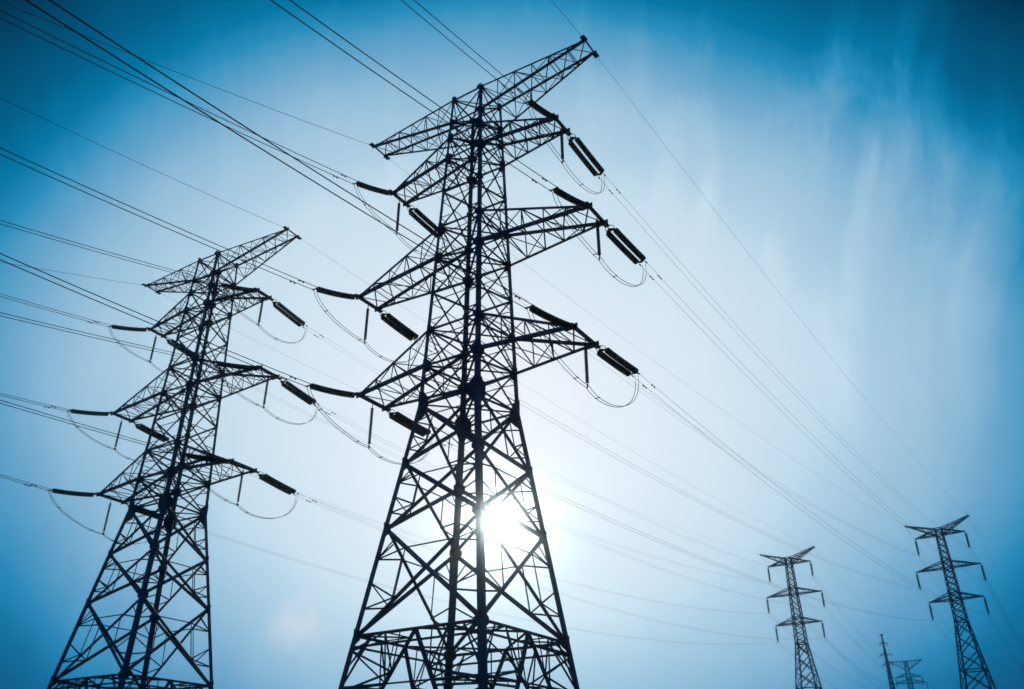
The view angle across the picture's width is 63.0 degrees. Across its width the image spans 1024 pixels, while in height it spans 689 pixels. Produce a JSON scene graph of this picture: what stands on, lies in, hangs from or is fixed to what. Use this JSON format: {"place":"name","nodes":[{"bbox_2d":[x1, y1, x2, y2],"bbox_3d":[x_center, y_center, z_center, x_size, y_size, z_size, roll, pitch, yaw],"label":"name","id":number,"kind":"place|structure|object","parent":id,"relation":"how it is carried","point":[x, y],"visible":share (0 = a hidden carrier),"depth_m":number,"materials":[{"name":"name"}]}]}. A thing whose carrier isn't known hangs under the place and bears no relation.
{"place":"outdoors","nodes":[
{"label":"outdoors","id":0,"kind":"place"},
{"bbox_2d":[0,0,1023,688],"label":"sky","id":1,"kind":"structure","parent":0,"point":[867,156],"materials":[{"name":"blue"}]},
{"label":"ground","id":2,"kind":"structure","parent":0,"visible":0},
{"bbox_2d":[47,226,301,688],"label":"lattice tower","id":3,"kind":"structure","parent":2,"relation":"on","point":[167,502],"depth_m":64.84,"materials":[{"name":"metal"}]},
{"bbox_2d":[49,488,94,496],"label":"insulator string","id":4,"kind":"object","parent":3,"relation":"attached to","point":[73,493],"visible":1,"depth_m":65.63,"materials":[{"name":"ceramic"}]},
{"bbox_2d":[0,474,48,490],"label":"conductor bundle","id":5,"kind":"object","parent":4,"relation":"attached to","point":[24,483],"visible":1,"depth_m":62.78,"materials":[{"name":"metal"}]},
{"bbox_2d":[1,262,144,285],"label":"ground wire","id":6,"kind":"object","parent":3,"relation":"attached to","point":[73,274],"visible":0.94,"depth_m":72.49,"materials":[{"name":"metal"}]},
{"bbox_2d":[68,409,108,415],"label":"insulator string","id":7,"kind":"object","parent":3,"relation":"attached to","point":[84,412],"visible":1,"depth_m":69.85,"materials":[{"name":"ceramic"}]},
{"bbox_2d":[0,393,68,410],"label":"conductor bundle","id":8,"kind":"object","parent":7,"relation":"attached to","point":[34,403],"visible":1,"depth_m":66.13,"materials":[{"name":"metal"}]},
{"bbox_2d":[102,502,110,534],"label":"insulator string","id":9,"kind":"object","parent":3,"relation":"hanging from","point":[106,521],"visible":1,"depth_m":67.75,"materials":[{"name":"ceramic"}]},
{"bbox_2d":[48,490,163,544],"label":"jumper loop","id":10,"kind":"object","parent":9,"relation":"hanging from","point":[83,525],"visible":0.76,"depth_m":65.75,"materials":[{"name":"metal"}]},
{"bbox_2d":[114,421,122,449],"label":"insulator string","id":11,"kind":"object","parent":3,"relation":"hanging from","point":[119,430],"visible":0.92,"depth_m":71.87,"materials":[{"name":"ceramic"}]},
{"bbox_2d":[67,411,170,461],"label":"jumper loop","id":12,"kind":"object","parent":11,"relation":"hanging from","point":[108,446],"visible":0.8,"depth_m":70.42,"materials":[{"name":"metal"}]},
{"bbox_2d":[108,325,146,331],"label":"insulator string","id":13,"kind":"object","parent":3,"relation":"hanging from","point":[125,328],"visible":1,"depth_m":72.83,"materials":[{"name":"ceramic"}]},
{"bbox_2d":[0,294,108,326],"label":"conductor bundle","id":14,"kind":"object","parent":13,"relation":"hanging from","point":[55,312],"visible":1,"depth_m":67.34,"materials":[{"name":"metal"}]},
{"bbox_2d":[1,98,281,226],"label":"ground wire","id":15,"kind":"object","parent":3,"relation":"attached to","point":[133,160],"visible":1,"depth_m":58.67,"materials":[{"name":"metal"}]},
{"bbox_2d":[126,502,164,517],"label":"insulator string","id":16,"kind":"object","parent":3,"relation":"attached to","point":[147,512],"visible":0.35,"depth_m":70.72,"materials":[{"name":"ceramic"}]},
{"bbox_2d":[177,523,767,644],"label":"conductor bundle","id":17,"kind":"object","parent":16,"relation":"hanging from","point":[459,605],"visible":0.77,"depth_m":88.36,"materials":[{"name":"metal"}]},
{"bbox_2d":[132,421,170,441],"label":"insulator string","id":18,"kind":"object","parent":3,"relation":"attached to","point":[146,430],"visible":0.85,"depth_m":74.59,"materials":[{"name":"ceramic"}]},
{"bbox_2d":[182,448,763,613],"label":"conductor bundle","id":19,"kind":"object","parent":18,"relation":"attached to","point":[475,554],"visible":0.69,"depth_m":101.48,"materials":[{"name":"metal"}]},
{"bbox_2d":[149,334,156,362],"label":"insulator string","id":20,"kind":"object","parent":3,"relation":"hanging from","point":[154,342],"visible":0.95,"depth_m":74.82,"materials":[{"name":"ceramic"}]},
{"bbox_2d":[109,326,199,376],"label":"jumper loop","id":21,"kind":"object","parent":20,"relation":"hanging from","point":[139,356],"visible":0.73,"depth_m":73.19,"materials":[{"name":"metal"}]},
{"bbox_2d":[165,337,199,356],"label":"insulator string","id":22,"kind":"object","parent":3,"relation":"attached to","point":[171,342],"visible":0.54,"depth_m":77.14,"materials":[{"name":"ceramic"}]},
{"bbox_2d":[207,364,764,581],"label":"conductor bundle","id":23,"kind":"object","parent":22,"relation":"hanging from","point":[453,480],"visible":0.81,"depth_m":98.28,"materials":[{"name":"metal"}]},
{"bbox_2d":[182,453,229,463],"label":"insulator string","id":24,"kind":"object","parent":3,"relation":"hanging from","point":[205,458],"visible":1,"depth_m":59.12,"materials":[{"name":"ceramic"}]},
{"bbox_2d":[0,400,185,454],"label":"conductor bundle","id":25,"kind":"object","parent":24,"relation":"hanging from","point":[91,429],"visible":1,"depth_m":52.19,"materials":[{"name":"metal"}]},
{"bbox_2d":[212,361,259,369],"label":"insulator string","id":26,"kind":"object","parent":3,"relation":"hanging from","point":[234,366],"visible":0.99,"depth_m":62.46,"materials":[{"name":"ceramic"}]},
{"bbox_2d":[0,312,215,363],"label":"conductor bundle","id":27,"kind":"object","parent":26,"relation":"hanging from","point":[105,337],"visible":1,"depth_m":53.57,"materials":[{"name":"metal"}]},
{"bbox_2d":[219,283,256,292],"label":"insulator string","id":28,"kind":"object","parent":3,"relation":"hanging from","point":[238,288],"visible":1,"depth_m":67.05,"materials":[{"name":"ceramic"}]},
{"bbox_2d":[0,220,223,284],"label":"conductor bundle","id":29,"kind":"object","parent":28,"relation":"hanging from","point":[109,252],"visible":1,"depth_m":57.26,"materials":[{"name":"metal"}]},
{"bbox_2d":[236,468,243,505],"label":"insulator string","id":30,"kind":"object","parent":3,"relation":"hanging from","point":[240,486],"visible":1,"depth_m":61.33,"materials":[{"name":"ceramic"}]},
{"bbox_2d":[183,455,297,518],"bbox_3d":[-19.856,10.812,61.084,0.502,2.656,10.657,-17,-33,28],"label":"jumper loop","id":31,"kind":"object","parent":30,"relation":"hanging from","point":[234,503],"visible":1,"depth_m":60.61,"materials":[{"name":"metal"}]},
{"bbox_2d":[258,295,263,325],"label":"insulator string","id":32,"kind":"object","parent":3,"relation":"hanging from","point":[261,308],"visible":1,"depth_m":69.16,"materials":[{"name":"ceramic"}]},
{"bbox_2d":[221,287,306,343],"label":"jumper loop","id":33,"kind":"object","parent":32,"relation":"hanging from","point":[257,323],"visible":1,"depth_m":68.11,"materials":[{"name":"metal"}]},
{"bbox_2d":[263,374,268,407],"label":"insulator string","id":34,"kind":"object","parent":3,"relation":"hanging from","point":[266,389],"visible":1,"depth_m":64.44,"materials":[{"name":"ceramic"}]},
{"bbox_2d":[213,364,317,424],"bbox_3d":[-18.897,4.118,64.166,0.418,2.442,10.011,-19,-34,31],"label":"jumper loop","id":35,"kind":"object","parent":34,"relation":"hanging from","point":[260,405],"visible":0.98,"depth_m":63.51,"materials":[{"name":"metal"}]},
{"bbox_2d":[257,471,298,494],"bbox_3d":[-18.134,10.667,64.272,0.870,0.898,4.170,-20,-35,32],"label":"insulator string","id":36,"kind":"object","parent":3,"relation":"hanging from","point":[275,483],"visible":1,"depth_m":64.18,"materials":[{"name":"ceramic"}]},
{"bbox_2d":[296,494,820,639],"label":"conductor bundle","id":37,"kind":"object","parent":36,"relation":"attached to","point":[522,582],"visible":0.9,"depth_m":85.53,"materials":[{"name":"metal"}]},
{"bbox_2d":[270,299,307,327],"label":"insulator string","id":38,"kind":"object","parent":3,"relation":"attached to","point":[292,317],"visible":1,"depth_m":71.61,"materials":[{"name":"ceramic"}]},
{"bbox_2d":[306,329,798,573],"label":"conductor bundle","id":39,"kind":"object","parent":38,"relation":"hanging from","point":[510,448],"visible":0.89,"depth_m":91.40,"materials":[{"name":"metal"}]},
{"bbox_2d":[279,379,315,405],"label":"insulator string","id":40,"kind":"object","parent":3,"relation":"attached to","point":[299,393],"visible":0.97,"depth_m":66.98,"materials":[{"name":"ceramic"}]},
{"bbox_2d":[320,405,821,607],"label":"conductor bundle","id":41,"kind":"object","parent":40,"relation":"attached to","point":[544,519],"visible":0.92,"depth_m":90.76,"materials":[{"name":"metal"}]},
{"bbox_2d":[162,294,755,553],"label":"ground wire","id":42,"kind":"object","parent":3,"relation":"attached to","point":[403,411],"visible":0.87,"depth_m":93.47,"materials":[{"name":"metal"}]},
{"bbox_2d":[303,240,802,541],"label":"ground wire","id":43,"kind":"object","parent":3,"relation":"attached to","point":[540,395],"visible":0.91,"depth_m":98.42,"materials":[{"name":"metal"}]},
{"bbox_2d":[338,35,609,688],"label":"lattice tower","id":44,"kind":"structure","parent":2,"relation":"on","point":[474,389],"depth_m":46.22,"materials":[{"name":"metal"}]},
{"bbox_2d":[1,2,371,145],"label":"ground wire","id":45,"kind":"object","parent":44,"relation":"attached to","point":[175,71],"visible":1,"depth_m":46.12,"materials":[{"name":"metal"}]},
{"bbox_2d":[305,383,357,397],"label":"insulator string","id":46,"kind":"object","parent":44,"relation":"attached to","point":[328,390],"visible":1,"depth_m":48.35,"materials":[{"name":"ceramic"}]},
{"bbox_2d":[0,253,310,385],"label":"conductor bundle","id":47,"kind":"object","parent":46,"relation":"attached to","point":[295,378],"visible":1,"depth_m":38.65,"materials":[{"name":"metal"}]},
{"bbox_2d":[312,287,357,299],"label":"insulator string","id":48,"kind":"object","parent":44,"relation":"hanging from","point":[335,293],"visible":1,"depth_m":52.60,"materials":[{"name":"ceramic"}]},
{"bbox_2d":[0,147,317,288],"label":"conductor bundle","id":49,"kind":"object","parent":48,"relation":"attached to","point":[152,216],"visible":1,"depth_m":41.47,"materials":[{"name":"metal"}]},
{"bbox_2d":[364,305,368,343],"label":"insulator string","id":50,"kind":"object","parent":44,"relation":"hanging from","point":[366,324],"visible":1,"depth_m":54.70,"materials":[{"name":"ceramic"}]},
{"bbox_2d":[313,289,419,362],"bbox_3d":[-9.404,-1.008,54.621,0.421,2.824,10.021,-18,-33,29],"label":"jumper loop","id":51,"kind":"object","parent":50,"relation":"hanging from","point":[380,356],"visible":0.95,"depth_m":53.47,"materials":[{"name":"metal"}]},
{"bbox_2d":[368,404,373,448],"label":"insulator string","id":52,"kind":"object","parent":44,"relation":"hanging from","point":[370,425],"visible":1,"depth_m":50.54,"materials":[{"name":"ceramic"}]},
{"bbox_2d":[307,385,431,464],"bbox_3d":[-8.462,5.196,50.395,0.443,2.850,10.668,-19,-34,30],"label":"jumper loop","id":53,"kind":"object","parent":52,"relation":"hanging from","point":[354,438],"visible":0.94,"depth_m":48.91,"materials":[{"name":"metal"}]},
{"bbox_2d":[353,181,392,194],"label":"insulator string","id":54,"kind":"object","parent":44,"relation":"hanging from","point":[372,188],"visible":1,"depth_m":55.53,"materials":[{"name":"ceramic"}]},
{"bbox_2d":[0,10,357,183],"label":"conductor bundle","id":55,"kind":"object","parent":54,"relation":"hanging from","point":[165,91],"visible":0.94,"depth_m":41.22,"materials":[{"name":"metal"}]},
{"bbox_2d":[396,200,399,233],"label":"insulator string","id":56,"kind":"object","parent":44,"relation":"hanging from","point":[398,215],"visible":0.94,"depth_m":57.58,"materials":[{"name":"ceramic"}]},
{"bbox_2d":[354,182,443,255],"bbox_3d":[-7.668,-8.455,57.501,0.466,2.856,9.437,-17,-33,28],"label":"jumper loop","id":57,"kind":"object","parent":56,"relation":"hanging from","point":[388,225],"visible":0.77,"depth_m":56.03,"materials":[{"name":"metal"}]},
{"bbox_2d":[379,310,420,340],"bbox_3d":[-7.826,-1.287,57.533,0.870,0.744,4.195,-19,-34,31],"label":"insulator string","id":58,"kind":"object","parent":44,"relation":"attached to","point":[397,325],"visible":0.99,"depth_m":57.45,"materials":[{"name":"ceramic"}]},
{"bbox_2d":[420,340,916,589],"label":"conductor bundle","id":59,"kind":"object","parent":58,"relation":"hanging from","point":[662,480],"visible":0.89,"depth_m":79.92,"materials":[{"name":"metal"}]},
{"bbox_2d":[386,409,431,436],"bbox_3d":[-6.622,5.027,53.488,0.870,0.708,4.203,-21,-35,33],"label":"insulator string","id":60,"kind":"object","parent":44,"relation":"attached to","point":[404,421],"visible":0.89,"depth_m":53.25,"materials":[{"name":"ceramic"}]},
{"bbox_2d":[440,438,930,620],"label":"conductor bundle","id":61,"kind":"object","parent":60,"relation":"attached to","point":[668,543],"visible":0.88,"depth_m":74.75,"materials":[{"name":"metal"}]},
{"bbox_2d":[406,205,444,238],"bbox_3d":[-6.254,-8.844,60.190,0.870,0.703,4.199,-19,-34,31],"label":"insulator string","id":62,"kind":"object","parent":44,"relation":"attached to","point":[420,221],"visible":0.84,"depth_m":59.92,"materials":[{"name":"ceramic"}]},
{"bbox_2d":[444,239,908,551],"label":"conductor bundle","id":63,"kind":"object","parent":62,"relation":"hanging from","point":[669,408],"visible":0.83,"depth_m":83.45,"materials":[{"name":"metal"}]},
{"bbox_2d":[524,99,554,119],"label":"insulator string","id":64,"kind":"object","parent":44,"relation":"hanging from","point":[541,110],"visible":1,"depth_m":49.06,"materials":[{"name":"ceramic"}]},
{"bbox_2d":[401,0,531,101],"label":"conductor bundle","id":65,"kind":"object","parent":64,"relation":"hanging from","point":[521,91],"visible":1,"depth_m":42.19,"materials":[{"name":"metal"}]},
{"bbox_2d":[524,305,573,328],"bbox_3d":[1.990,-1.311,41.606,0.530,0.956,4.155,-19,-34,30],"label":"insulator string","id":66,"kind":"object","parent":44,"relation":"hanging from","point":[541,313],"visible":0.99,"depth_m":41.21,"materials":[{"name":"ceramic"}]},
{"bbox_2d":[25,0,532,307],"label":"conductor bundle","id":67,"kind":"object","parent":66,"relation":"hanging from","point":[505,297],"visible":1,"depth_m":25.78,"materials":[{"name":"metal"}]},
{"bbox_2d":[560,126,563,162],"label":"insulator string","id":68,"kind":"object","parent":44,"relation":"hanging from","point":[561,142],"visible":1,"depth_m":51.22,"materials":[{"name":"ceramic"}]},
{"bbox_2d":[527,101,604,193],"bbox_3d":[3.296,-11.709,51.008,0.612,2.461,9.286,-18,-33,28],"label":"jumper loop","id":69,"kind":"object","parent":68,"relation":"hanging from","point":[558,153],"visible":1,"depth_m":50.04,"materials":[{"name":"metal"}]},
{"bbox_2d":[549,186,588,207],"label":"insulator string","id":70,"kind":"object","parent":44,"relation":"hanging from","point":[561,193],"visible":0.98,"depth_m":44.22,"materials":[{"name":"ceramic"}]},
{"bbox_2d":[270,0,556,189],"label":"conductor bundle","id":71,"kind":"object","parent":70,"relation":"hanging from","point":[543,178],"visible":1,"depth_m":32.18,"materials":[{"name":"metal"}]},
{"bbox_2d":[583,338,588,387],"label":"insulator string","id":72,"kind":"object","parent":44,"relation":"hanging from","point":[586,362],"visible":1,"depth_m":43.44,"materials":[{"name":"ceramic"}]},
{"bbox_2d":[527,306,638,406],"bbox_3d":[3.909,1.068,43.333,0.359,3.119,10.734,-20,-34,31],"label":"jumper loop","id":73,"kind":"object","parent":72,"relation":"hanging from","point":[574,374],"visible":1,"depth_m":41.92,"materials":[{"name":"metal"}]},
{"bbox_2d":[567,133,605,178],"bbox_3d":[4.695,-12.163,53.702,0.870,1.100,4.119,-21,-35,33],"label":"insulator string","id":74,"kind":"object","parent":44,"relation":"attached to","point":[585,161],"visible":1,"depth_m":53.63,"materials":[{"name":"ceramic"}]},
{"bbox_2d":[600,179,968,547],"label":"conductor bundle","id":75,"kind":"object","parent":74,"relation":"attached to","point":[756,347],"visible":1,"depth_m":70.97,"materials":[{"name":"metal"}]},
{"bbox_2d":[595,216,600,259],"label":"insulator string","id":76,"kind":"object","parent":44,"relation":"hanging from","point":[598,238],"visible":0.99,"depth_m":46.44,"materials":[{"name":"ceramic"}]},
{"bbox_2d":[551,189,645,286],"bbox_3d":[4.944,-5.551,46.281,0.481,2.711,10.011,-19,-34,31],"label":"jumper loop","id":77,"kind":"object","parent":76,"relation":"hanging from","point":[592,249],"visible":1,"depth_m":45.24,"materials":[{"name":"metal"}]},
{"bbox_2d":[596,345,639,376],"bbox_3d":[5.796,0.919,46.408,0.870,0.465,4.223,-21,-35,33],"label":"insulator string","id":78,"kind":"object","parent":44,"relation":"attached to","point":[626,368],"visible":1,"depth_m":46.29,"materials":[{"name":"ceramic"}]},
{"bbox_2d":[634,374,985,614],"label":"conductor bundle","id":79,"kind":"object","parent":78,"relation":"attached to","point":[767,478],"visible":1,"depth_m":60.60,"materials":[{"name":"metal"}]},
{"bbox_2d":[605,224,647,265],"bbox_3d":[6.620,-5.871,49.144,0.870,0.851,4.181,-22,-36,34],"label":"insulator string","id":80,"kind":"object","parent":44,"relation":"hanging from","point":[628,244],"visible":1,"depth_m":49.04,"materials":[{"name":"ceramic"}]},
{"bbox_2d":[641,263,982,580],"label":"conductor bundle","id":81,"kind":"object","parent":80,"relation":"attached to","point":[788,411],"visible":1,"depth_m":67.25,"materials":[{"name":"metal"}]},
{"bbox_2d":[392,161,901,524],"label":"ground wire","id":82,"kind":"object","parent":44,"relation":"attached to","point":[639,350],"visible":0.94,"depth_m":86.55,"materials":[{"name":"metal"}]},
{"bbox_2d":[598,58,946,492],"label":"ground wire","id":83,"kind":"object","parent":44,"relation":"attached to","point":[745,249],"visible":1,"depth_m":70.13,"materials":[{"name":"metal"}]},
{"bbox_2d":[759,546,822,688],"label":"lattice tower","id":84,"kind":"structure","parent":2,"relation":"on","point":[792,561],"depth_m":155.48,"materials":[{"name":"metal"}]},
{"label":"insulator string","id":85,"kind":"object","parent":84,"relation":"hanging from","visible":0},
{"bbox_2d":[771,582,881,681],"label":"conductor bundle","id":86,"kind":"object","parent":85,"relation":"hanging from","point":[820,636],"visible":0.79,"depth_m":187.22,"materials":[{"name":"metal"}]},
{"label":"insulator string","id":87,"kind":"object","parent":84,"relation":"hanging from","visible":0},
{"bbox_2d":[816,579,924,685],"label":"conductor bundle","id":88,"kind":"object","parent":87,"relation":"hanging from","point":[859,632],"visible":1,"depth_m":186.67,"materials":[{"name":"metal"}]},
{"bbox_2d":[879,634,894,688],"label":"lattice mast","id":89,"kind":"object","parent":2,"relation":"on","point":[890,678],"visible":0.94,"depth_m":236.79,"materials":[{"name":"metal"}]},
{"bbox_2d":[889,659,926,688],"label":"lattice tower","id":90,"kind":"structure","parent":2,"relation":"on","point":[910,676],"depth_m":281.24,"materials":[{"name":"metal"}]},
{"bbox_2d":[904,514,995,688],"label":"lattice tower","id":91,"kind":"structure","parent":2,"relation":"on","point":[960,598],"depth_m":140.96,"materials":[{"name":"metal"}]},
{"bbox_2d":[914,540,919,555],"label":"insulator string","id":92,"kind":"object","parent":91,"relation":"hanging from","point":[917,548],"visible":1,"depth_m":147.53,"materials":[{"name":"ceramic"}]},
{"bbox_2d":[916,573,920,589],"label":"insulator string","id":93,"kind":"object","parent":91,"relation":"hanging from","point":[918,582],"visible":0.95,"depth_m":145.46,"materials":[{"name":"ceramic"}]},
{"bbox_2d":[929,604,933,620],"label":"insulator string","id":94,"kind":"object","parent":91,"relation":"hanging from","point":[931,612],"visible":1,"depth_m":142.34,"materials":[{"name":"ceramic"}]},
{"bbox_2d":[965,532,970,548],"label":"insulator string","id":95,"kind":"object","parent":91,"relation":"hanging from","point":[967,539],"visible":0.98,"depth_m":143.29,"materials":[{"name":"ceramic"}]},
{"bbox_2d":[971,550,1023,643],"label":"conductor bundle","id":96,"kind":"object","parent":95,"relation":"hanging from","point":[994,592],"visible":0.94,"depth_m":160.76,"materials":[{"name":"metal"}]},
{"bbox_2d":[980,565,986,581],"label":"insulator string","id":97,"kind":"object","parent":91,"relation":"hanging from","point":[982,569],"visible":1,"depth_m":139.94,"materials":[{"name":"ceramic"}]},
{"bbox_2d":[983,598,988,614],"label":"insulator string","id":98,"kind":"object","parent":91,"relation":"hanging from","point":[985,602],"visible":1,"depth_m":137.86,"materials":[{"name":"ceramic"}]}
]}

